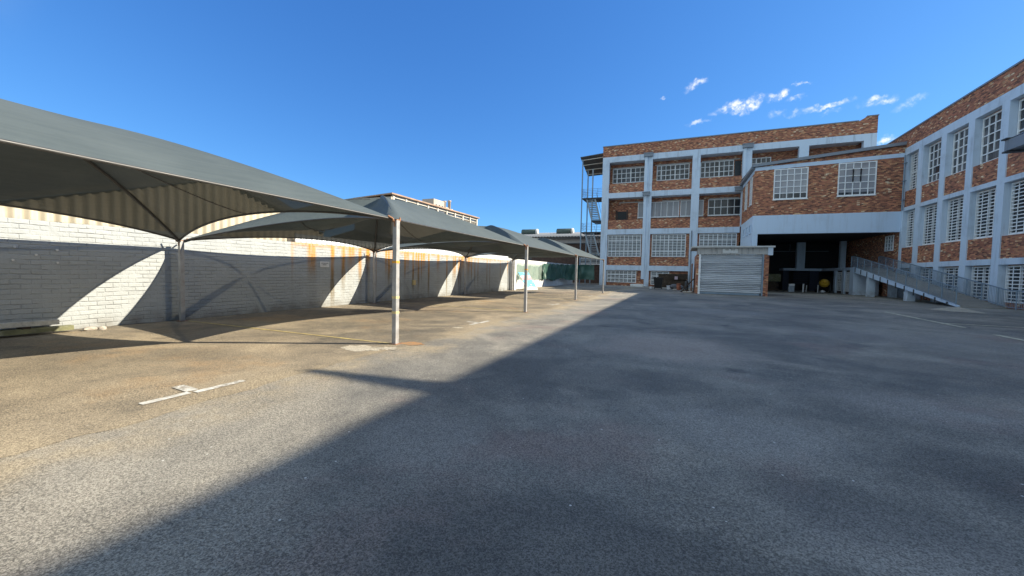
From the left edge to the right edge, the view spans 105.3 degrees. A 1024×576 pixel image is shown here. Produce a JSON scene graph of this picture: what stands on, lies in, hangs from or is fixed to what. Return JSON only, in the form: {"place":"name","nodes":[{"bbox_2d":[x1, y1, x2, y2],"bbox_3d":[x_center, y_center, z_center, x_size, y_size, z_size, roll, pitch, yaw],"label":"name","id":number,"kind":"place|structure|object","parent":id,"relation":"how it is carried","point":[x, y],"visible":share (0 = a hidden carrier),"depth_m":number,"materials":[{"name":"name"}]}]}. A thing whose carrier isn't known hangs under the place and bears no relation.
{"place":"outdoors","nodes":[
{"label":"outdoors","id":0,"kind":"place"},
{"bbox_2d":[0,206,294,241],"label":"corrugated shed","id":1,"kind":"structure","parent":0,"point":[10,212],"depth_m":9.29,"materials":[{"name":"white metal"}]},
{"bbox_2d":[422,198,452,209],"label":"stepped tower","id":2,"kind":"structure","parent":0,"point":[437,202],"depth_m":144.47,"materials":[{"name":"white concrete"}]},
{"bbox_2d":[0,282,1023,575],"bbox_3d":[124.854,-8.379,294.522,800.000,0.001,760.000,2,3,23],"label":"ground","id":3,"kind":"structure","parent":0,"point":[646,432],"depth_m":3.22,"materials":[{"name":"grey asphalt"}]},
{"bbox_2d":[0,286,621,457],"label":"parking strip","id":4,"kind":"object","parent":3,"relation":"on","point":[56,386],"visible":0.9,"depth_m":6.75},
{"bbox_2d":[0,325,73,335],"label":"wooden beam","id":5,"kind":"structure","parent":4,"relation":"on","point":[34,330],"depth_m":8.14,"materials":[{"name":"brown wood"}]},
{"bbox_2d":[0,319,59,328],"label":"wooden beam","id":6,"kind":"structure","parent":5,"relation":"on","point":[28,323],"depth_m":8.10,"materials":[{"name":"grey wood"}]},
{"bbox_2d":[83,326,97,330],"bbox_3d":[-9.557,0.919,8.857,0.165,0.108,0.254,2,3,23],"label":"rubble lump","id":7,"kind":"object","parent":4,"relation":"on","point":[89,328],"visible":0.98,"depth_m":8.81,"materials":[{"name":"stone"}]},
{"bbox_2d":[139,392,189,404],"bbox_3d":[-3.969,1.261,4.486,0.112,0.001,0.460,2,3,24],"label":"white bay marking","id":8,"kind":"object","parent":4,"relation":"on","point":[163,398],"visible":1,"depth_m":4.47,"materials":[{"name":"paint"}]},
{"bbox_2d":[175,238,187,321],"bbox_3d":[-8.937,-0.227,10.575,0.180,2.258,0.389,2,3,23],"label":"carport post","id":9,"kind":"object","parent":4,"relation":"on","point":[181,276],"visible":0.81,"depth_m":10.55,"materials":[{"name":"metal"}]},
{"bbox_2d":[184,195,524,252],"bbox_3d":[-4.157,-2.055,12.627,7.037,1.692,7.564,2,3,23],"label":"shade canopy","id":10,"kind":"object","parent":9,"relation":"attached to","point":[420,224],"visible":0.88,"depth_m":12.38,"materials":[{"name":"fabric"}]},
{"bbox_2d":[173,385,196,391],"bbox_3d":[-4.060,1.243,4.854,0.362,0.001,0.131,3,3,28],"label":"white bay marking","id":11,"kind":"object","parent":4,"relation":"on","point":[185,388],"visible":1,"depth_m":4.85,"materials":[{"name":"paint"}]},
{"bbox_2d":[193,380,244,392],"bbox_3d":[-3.708,1.246,4.978,0.110,0.001,0.570,2,3,24],"label":"white bay marking","id":12,"kind":"object","parent":4,"relation":"on","point":[217,386],"visible":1,"depth_m":4.95,"materials":[{"name":"paint"}]},
{"bbox_2d":[0,217,516,329],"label":"boundary wall","id":13,"kind":"structure","parent":4,"relation":"on","point":[79,276],"depth_m":10.99,"materials":[{"name":"white brick"}]},
{"bbox_2d":[320,261,328,266],"bbox_3d":[-7.273,-0.920,15.182,0.021,0.220,0.420,2,3,23],"label":"wall sign","id":14,"kind":"object","parent":13,"relation":"attached to","point":[324,264],"visible":1,"depth_m":15.16,"materials":[{"name":"white metal"}]},
{"bbox_2d":[295,239,507,259],"bbox_3d":[-4.086,-2.110,23.016,0.090,0.315,19.300,2,3,23],"label":"corrugated fence","id":15,"kind":"object","parent":13,"relation":"on","point":[428,251],"visible":0.39,"depth_m":21.11,"materials":[{"name":"white metal"}]},
{"bbox_2d":[192,321,386,342],"bbox_3d":[-5.660,1.016,9.347,6.780,0.001,0.074,2,3,22],"label":"yellow bay line","id":16,"kind":"object","parent":4,"relation":"on","point":[294,332],"visible":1,"depth_m":9.02,"materials":[{"name":"paint"}]},
{"bbox_2d":[341,345,381,351],"bbox_3d":[-2.903,1.158,7.518,0.870,0.001,0.570,2,3,23],"label":"concrete patch","id":17,"kind":"object","parent":4,"relation":"on","point":[358,348],"visible":1,"depth_m":7.51,"materials":[{"name":"grey concrete"}]},
{"bbox_2d":[370,250,375,302],"bbox_3d":[-6.087,-0.503,17.290,0.180,2.358,0.389,2,3,23],"label":"carport post","id":18,"kind":"object","parent":4,"relation":"on","point":[374,277],"visible":0.73,"depth_m":17.25,"materials":[{"name":"metal"}]},
{"bbox_2d":[376,225,575,257],"bbox_3d":[-1.184,-2.331,19.632,7.039,1.572,8.192,2,3,23],"label":"shade canopy","id":19,"kind":"object","parent":18,"relation":"attached to","point":[465,249],"visible":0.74,"depth_m":20.03,"materials":[{"name":"fabric"}]},
{"bbox_2d":[378,347,395,349],"bbox_3d":[-2.442,1.166,7.566,0.607,0.001,0.312,2,2,6],"label":"concrete patch","id":20,"kind":"object","parent":4,"relation":"on","point":[390,348],"visible":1,"depth_m":7.56,"materials":[{"name":"grey concrete"}]},
{"bbox_2d":[388,215,401,344],"bbox_3d":[-2.374,-0.153,7.990,0.180,2.618,0.389,2,3,23],"label":"carport post","id":21,"kind":"object","parent":4,"relation":"on","point":[395,280],"visible":1,"depth_m":7.96,"materials":[{"name":"metal"}]},
{"bbox_2d":[0,99,392,241],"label":"shade canopy","id":22,"kind":"object","parent":21,"relation":"attached to","point":[56,163],"visible":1,"depth_m":7.07,"materials":[{"name":"fabric"}]},
{"bbox_2d":[401,342,424,344],"bbox_3d":[-2.069,1.151,8.094,0.409,0.001,0.449,0,3,-34],"label":"rusty stain","id":23,"kind":"object","parent":4,"relation":"on","point":[410,343],"visible":1,"depth_m":8.10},
{"bbox_2d":[463,256,466,294],"bbox_3d":[-2.945,-0.793,24.696,0.180,2.438,0.389,2,3,23],"label":"carport post","id":24,"kind":"object","parent":4,"relation":"on","point":[465,267],"visible":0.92,"depth_m":24.66,"materials":[{"name":"metal"}]},
{"bbox_2d":[467,238,602,260],"bbox_3d":[2.106,-2.680,27.380,7.040,1.588,8.940,2,3,23],"label":"shade canopy","id":25,"kind":"object","parent":24,"relation":"attached to","point":[562,246],"visible":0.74,"depth_m":27.86,"materials":[{"name":"fabric"}]},
{"bbox_2d":[511,259,512,289],"bbox_3d":[0.022,-1.063,31.688,0.180,2.508,0.389,2,3,23],"label":"carport post","id":26,"kind":"object","parent":4,"relation":"on","point":[512,277],"visible":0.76,"depth_m":31.66,"materials":[{"name":"metal"}]},
{"bbox_2d":[523,244,527,311],"bbox_3d":[0.529,-0.369,14.836,0.180,2.588,0.389,2,3,23],"label":"carport post","id":27,"kind":"object","parent":4,"relation":"on","point":[525,278],"visible":0.97,"depth_m":14.80,"materials":[{"name":"metal"}]},
{"bbox_2d":[516,272,537,289],"bbox_3d":[1.141,-0.586,33.900,1.880,1.526,1.237,3,3,38],"label":"leaning board","id":28,"kind":"object","parent":4,"relation":"on","point":[531,285],"visible":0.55,"depth_m":33.67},
{"bbox_2d":[574,256,577,299],"bbox_3d":[3.624,-0.610,22.134,0.180,2.578,0.389,2,3,23],"label":"carport post","id":29,"kind":"object","parent":4,"relation":"on","point":[576,262],"visible":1,"depth_m":22.09,"materials":[{"name":"metal"}]},
{"bbox_2d":[602,259,604,292],"bbox_3d":[7.059,-0.913,30.230,0.180,2.638,0.389,2,3,23],"label":"carport post","id":30,"kind":"object","parent":4,"relation":"on","point":[603,278],"visible":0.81,"depth_m":30.19,"materials":[{"name":"metal"}]},
{"bbox_2d":[356,192,479,224],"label":"cream factory","id":31,"kind":"structure","parent":3,"relation":"on","point":[459,215],"depth_m":59.66,"materials":[{"name":"beige concrete"}]},
{"bbox_2d":[395,196,404,200],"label":"window","id":32,"kind":"structure","parent":31,"relation":"in","point":[397,197],"depth_m":53.02,"materials":[{"name":"grey glass"}]},
{"bbox_2d":[456,213,461,218],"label":"window","id":33,"kind":"structure","parent":31,"relation":"in","point":[460,215],"depth_m":67.44,"materials":[{"name":"grey glass"}]},
{"bbox_2d":[464,215,469,221],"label":"window","id":34,"kind":"structure","parent":31,"relation":"in","point":[466,218],"depth_m":70.00,"materials":[{"name":"grey glass"}]},
{"bbox_2d":[471,217,475,224],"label":"window","id":35,"kind":"structure","parent":31,"relation":"in","point":[473,220],"depth_m":72.35,"materials":[{"name":"grey glass"}]},
{"bbox_2d":[508,258,572,288],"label":"end wall","id":36,"kind":"structure","parent":3,"relation":"on","point":[538,283],"depth_m":40.85,"materials":[{"name":"white paint"}]},
{"bbox_2d":[516,263,542,279],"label":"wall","id":37,"kind":"structure","parent":36,"relation":"attached to","point":[534,271],"depth_m":37.23,"materials":[{"name":"green paint"}]},
{"bbox_2d":[541,263,593,280],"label":"tarpaulin","id":38,"kind":"object","parent":36,"relation":"hanging from","point":[553,272],"visible":0.97,"depth_m":47.80,"materials":[{"name":"fabric"}]},
{"bbox_2d":[579,153,602,283],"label":"fire escape","id":39,"kind":"object","parent":3,"relation":"on","point":[593,165],"visible":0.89,"depth_m":52.73,"materials":[{"name":"metal"}]},
{"bbox_2d":[654,277,662,288],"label":"wheeled bin","id":40,"kind":"object","parent":3,"relation":"on","point":[658,282],"visible":0.97,"depth_m":40.90,"materials":[{"name":"black plastic"}]},
{"bbox_2d":[676,283,680,289],"bbox_3d":[16.944,-0.132,39.757,0.446,0.690,0.446,2,3,23],"label":"clay drum","id":41,"kind":"object","parent":3,"relation":"on","point":[678,287],"visible":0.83,"depth_m":39.58,"materials":[{"name":"ceramic"}]},
{"bbox_2d":[690,263,692,290],"bbox_3d":[16.716,-0.959,36.402,0.070,2.580,2.300,2,3,23],"label":"downpipe","id":42,"kind":"object","parent":3,"relation":"on","point":[691,276],"visible":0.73,"depth_m":35.48,"materials":[{"name":"metal"}]},
{"bbox_2d":[767,290,929,301],"bbox_3d":[29.694,0.503,39.315,10.700,0.001,20.300,2,3,23],"label":"loading apron","id":43,"kind":"object","parent":3,"relation":"on","point":[808,293],"visible":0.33,"depth_m":35.09,"materials":[{"name":"concrete"}]},
{"bbox_2d":[788,284,794,291],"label":"jerry can","id":44,"kind":"object","parent":43,"relation":"on","point":[790,287],"visible":0.99,"depth_m":41.25,"materials":[{"name":"grey plastic"}]},
{"bbox_2d":[739,241,878,295],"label":"loading bay","id":45,"kind":"object","parent":43,"relation":"on","point":[809,265],"visible":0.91,"depth_m":46.76,"materials":[{"name":"black paint"}]},
{"bbox_2d":[739,141,906,245],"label":"link block","id":46,"kind":"structure","parent":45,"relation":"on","point":[846,195],"depth_m":35.77,"materials":[{"name":"brown brick"}]},
{"bbox_2d":[744,183,747,211],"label":"window","id":47,"kind":"structure","parent":46,"relation":"in","point":[746,187],"depth_m":42.11,"materials":[{"name":"white metal"}]},
{"bbox_2d":[748,177,752,206],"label":"window","id":48,"kind":"structure","parent":46,"relation":"in","point":[751,180],"depth_m":39.30,"materials":[{"name":"white metal"}]},
{"bbox_2d":[772,167,808,200],"bbox_3d":[26.074,-9.732,36.599,2.760,2.915,0.130,2,3,23],"label":"window","id":49,"kind":"structure","parent":46,"relation":"in","point":[790,183],"depth_m":36.62,"materials":[{"name":"white glass"}]},
{"bbox_2d":[836,161,877,196],"bbox_3d":[30.595,-9.657,34.683,2.780,3.005,0.130,2,3,23],"label":"window","id":50,"kind":"structure","parent":46,"relation":"in","point":[854,178],"depth_m":34.70,"materials":[{"name":"white glass"}]},
{"bbox_2d":[836,272,841,290],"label":"window","id":51,"kind":"structure","parent":45,"relation":"in","point":[839,279],"depth_m":40.56,"materials":[{"name":"metal"}]},
{"bbox_2d":[845,272,849,291],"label":"window","id":52,"kind":"structure","parent":45,"relation":"in","point":[847,275],"depth_m":38.61,"materials":[{"name":"metal"}]},
{"bbox_2d":[815,279,830,292],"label":"cement mixer","id":53,"kind":"object","parent":43,"relation":"on","point":[824,283],"visible":0.97,"depth_m":41.20,"materials":[{"name":"yellow metal"}]},
{"bbox_2d":[887,312,966,327],"bbox_3d":[16.323,1.219,15.722,0.158,0.001,6.207,2,3,26],"label":"yellow bay line","id":54,"kind":"object","parent":3,"relation":"on","point":[928,320],"visible":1,"depth_m":14.97,"materials":[{"name":"paint"}]},
{"bbox_2d":[845,59,1023,309],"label":"brick factory","id":55,"kind":"structure","parent":3,"relation":"on","point":[962,207],"depth_m":26.04,"materials":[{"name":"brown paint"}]},
{"bbox_2d":[884,235,893,251],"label":"window","id":56,"kind":"structure","parent":55,"relation":"in","point":[889,240],"depth_m":35.34,"materials":[{"name":"grey glass"}]},
{"bbox_2d":[905,210,914,247],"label":"window","id":57,"kind":"structure","parent":55,"relation":"in","point":[910,219],"depth_m":32.87,"materials":[{"name":"white glass"}]},
{"bbox_2d":[909,152,918,189],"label":"window","id":58,"kind":"structure","parent":55,"relation":"in","point":[914,158],"depth_m":32.68,"materials":[{"name":"white metal"}]},
{"bbox_2d":[921,268,932,283],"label":"window","id":59,"kind":"structure","parent":55,"relation":"in","point":[923,271],"depth_m":30.58,"materials":[{"name":"grey glass"}]},
{"bbox_2d":[922,204,936,245],"bbox_3d":[32.259,-4.835,29.962,0.130,3.070,2.300,2,3,23],"label":"window","id":60,"kind":"structure","parent":55,"relation":"in","point":[930,213],"depth_m":30.38,"materials":[{"name":"white metal"}]},
{"bbox_2d":[927,141,940,183],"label":"window","id":61,"kind":"structure","parent":55,"relation":"in","point":[935,150],"depth_m":30.17,"materials":[{"name":"white metal"}]},
{"bbox_2d":[943,267,958,290],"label":"window","id":62,"kind":"structure","parent":55,"relation":"in","point":[950,270],"depth_m":27.78,"materials":[{"name":"white metal"}]},
{"bbox_2d":[945,196,963,242],"bbox_3d":[31.119,-4.745,27.275,0.130,3.070,2.300,2,3,23],"label":"window","id":63,"kind":"structure","parent":55,"relation":"in","point":[955,206],"depth_m":27.66,"materials":[{"name":"white metal"}]},
{"bbox_2d":[951,127,968,174],"bbox_3d":[31.247,-9.518,27.060,0.073,2.950,2.220,2,3,23],"label":"window","id":64,"kind":"structure","parent":55,"relation":"in","point":[960,141],"depth_m":27.45,"materials":[{"name":"grey glass"}]},
{"bbox_2d":[971,266,989,300],"bbox_3d":[29.886,-0.289,24.775,0.123,2.150,2.100,2,3,23],"label":"window","id":65,"kind":"structure","parent":55,"relation":"in","point":[980,274],"depth_m":25.08,"materials":[{"name":"white metal"}]},
{"bbox_2d":[974,188,995,238],"bbox_3d":[29.979,-4.654,24.588,0.130,3.070,2.300,2,3,23],"label":"window","id":66,"kind":"structure","parent":55,"relation":"in","point":[985,200],"depth_m":24.93,"materials":[{"name":"white metal"}]},
{"bbox_2d":[980,110,1001,163],"bbox_3d":[30.107,-9.428,24.373,0.073,2.950,2.220,2,3,23],"label":"window","id":67,"kind":"structure","parent":55,"relation":"in","point":[991,128],"depth_m":24.71,"materials":[{"name":"white glass"}]},
{"bbox_2d":[1001,132,1023,153],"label":"goods canopy","id":68,"kind":"object","parent":55,"relation":"attached to","point":[1014,144],"visible":1,"depth_m":17.28,"materials":[{"name":"metal"}]},
{"bbox_2d":[1004,265,1023,303],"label":"window","id":69,"kind":"structure","parent":55,"relation":"in","point":[1014,280],"depth_m":22.53,"materials":[{"name":"white metal"}]},
{"bbox_2d":[1008,180,1023,234],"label":"window","id":70,"kind":"structure","parent":55,"relation":"in","point":[1016,217],"depth_m":22.53,"materials":[{"name":"white metal"}]},
{"bbox_2d":[1017,99,1023,134],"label":"window","id":71,"kind":"structure","parent":55,"relation":"in","point":[1020,127],"depth_m":22.57,"materials":[{"name":"grey glass"}]},
{"bbox_2d":[851,256,1023,309],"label":"access ramp","id":72,"kind":"structure","parent":3,"relation":"on","point":[923,286],"depth_m":27.68,"materials":[{"name":"concrete"}]},
{"bbox_2d":[926,307,1023,315],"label":"ramp apron","id":73,"kind":"object","parent":3,"relation":"on","point":[1010,312],"visible":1,"depth_m":20.23,"materials":[{"name":"concrete"}]},
{"bbox_2d":[929,307,986,313],"bbox_3d":[23.785,1.135,21.422,1.877,0.001,5.412,3,3,39],"label":"concrete patch","id":74,"kind":"object","parent":73,"relation":"on","point":[957,309],"visible":1,"depth_m":20.66,"materials":[{"name":"grey concrete"}]},
{"bbox_2d":[0,0,1023,232],"label":"sky","id":75,"kind":"structure","parent":0,"point":[490,108],"materials":[{"name":"blue"}]},
{"bbox_2d":[521,228,600,260],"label":"ribbed roof shed","id":76,"kind":"structure","parent":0,"point":[567,235],"depth_m":76.06,"materials":[{"name":"metal"}]},
{"bbox_2d":[532,243,599,282],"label":"annex building","id":77,"kind":"structure","parent":0,"point":[571,260],"depth_m":60.45,"materials":[{"name":"brick"}]},
{"bbox_2d":[581,253,599,264],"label":"window","id":78,"kind":"structure","parent":77,"relation":"in","point":[593,261],"depth_m":59.83,"materials":[{"name":"grey glass"}]},
{"bbox_2d":[595,285,670,288],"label":"pavement","id":79,"kind":"structure","parent":0,"point":[627,286],"depth_m":47.31,"materials":[{"name":"concrete"}]},
{"bbox_2d":[662,280,684,286],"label":"timber board","id":80,"kind":"object","parent":79,"relation":"on","point":[665,282],"visible":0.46,"depth_m":47.22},
{"bbox_2d":[671,274,687,279],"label":"timber board","id":81,"kind":"object","parent":80,"relation":"on","point":[683,276],"visible":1,"depth_m":46.94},
{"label":"timber stack","id":82,"kind":"object","parent":79,"relation":"on","visible":0},
{"bbox_2d":[658,274,685,280],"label":"timber board","id":83,"kind":"object","parent":82,"relation":"on","point":[666,276],"visible":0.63,"depth_m":47.78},
{"bbox_2d":[630,284,643,286],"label":"concrete block","id":84,"kind":"object","parent":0,"point":[636,285],"depth_m":46.91,"materials":[{"name":"white paint"}]},
{"bbox_2d":[690,246,775,295],"bbox_3d":[18.807,-1.495,34.193,5.900,3.970,5.700,2,3,23],"label":"roller door garage","id":85,"kind":"structure","parent":0,"point":[735,270],"depth_m":31.91,"materials":[{"name":"grey brick"}]},
{"bbox_2d":[700,255,761,295],"bbox_3d":[17.865,-1.082,32.042,4.390,3.250,0.140,2,3,23],"label":"roller door","id":86,"kind":"structure","parent":85,"relation":"in","point":[719,274],"depth_m":31.98,"materials":[{"name":"metal"}]},
{"bbox_2d":[599,114,879,287],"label":"brick warehouse","id":87,"kind":"structure","parent":0,"point":[667,205],"depth_m":47.86,"materials":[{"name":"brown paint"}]},
{"bbox_2d":[607,270,635,282],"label":"window","id":88,"kind":"structure","parent":87,"relation":"in","point":[612,275],"depth_m":50.73,"materials":[{"name":"white metal"}]},
{"bbox_2d":[607,235,640,256],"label":"window","id":89,"kind":"structure","parent":87,"relation":"in","point":[618,245],"depth_m":50.46,"materials":[{"name":"white glass"}]},
{"bbox_2d":[612,167,644,183],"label":"window","id":90,"kind":"structure","parent":87,"relation":"in","point":[626,175],"depth_m":51.24,"materials":[{"name":"grey glass"}]},
{"bbox_2d":[638,201,678,217],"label":"window","id":91,"kind":"structure","parent":87,"relation":"in","point":[666,209],"depth_m":49.75,"materials":[{"name":"white metal"}]},
{"bbox_2d":[650,271,668,284],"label":"window","id":92,"kind":"structure","parent":87,"relation":"in","point":[653,273],"depth_m":49.17,"materials":[{"name":"white metal"}]},
{"bbox_2d":[651,234,685,256],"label":"window","id":93,"kind":"structure","parent":87,"relation":"in","point":[663,245],"depth_m":48.37,"materials":[{"name":"white glass"}]},
{"bbox_2d":[656,163,689,180],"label":"window","id":94,"kind":"structure","parent":87,"relation":"in","point":[677,171],"depth_m":49.14,"materials":[{"name":"white metal"}]},
{"bbox_2d":[680,200,703,216],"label":"window","id":95,"kind":"structure","parent":87,"relation":"in","point":[685,206],"depth_m":48.62,"materials":[{"name":"white metal"}]},
{"bbox_2d":[700,160,733,177],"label":"window","id":96,"kind":"structure","parent":87,"relation":"in","point":[725,168],"depth_m":47.23,"materials":[{"name":"white metal"}]},
{"bbox_2d":[699,233,736,245],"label":"window","id":97,"kind":"structure","parent":87,"relation":"in","point":[727,239],"depth_m":46.23,"materials":[{"name":"white glass"}]},
{"bbox_2d":[708,198,739,215],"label":"window","id":98,"kind":"structure","parent":87,"relation":"in","point":[716,207],"depth_m":47.06,"materials":[{"name":"grey glass"}]},
{"bbox_2d":[734,161,740,175],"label":"gallery door","id":99,"kind":"structure","parent":87,"relation":"in","point":[737,172],"depth_m":46.37,"materials":[{"name":"metal"}]},
{"bbox_2d":[752,157,770,165],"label":"window","id":100,"kind":"structure","parent":87,"relation":"in","point":[765,159],"depth_m":45.44,"materials":[{"name":"white glass"}]},
{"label":"timber beam","id":101,"kind":"object","parent":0,"visible":0},
{"bbox_2d":[768,274,780,281],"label":"plywood sheet","id":102,"kind":"object","parent":101,"relation":"on","point":[774,277],"visible":0.43,"depth_m":45.13,"materials":[{"name":"wood"}]}
]}

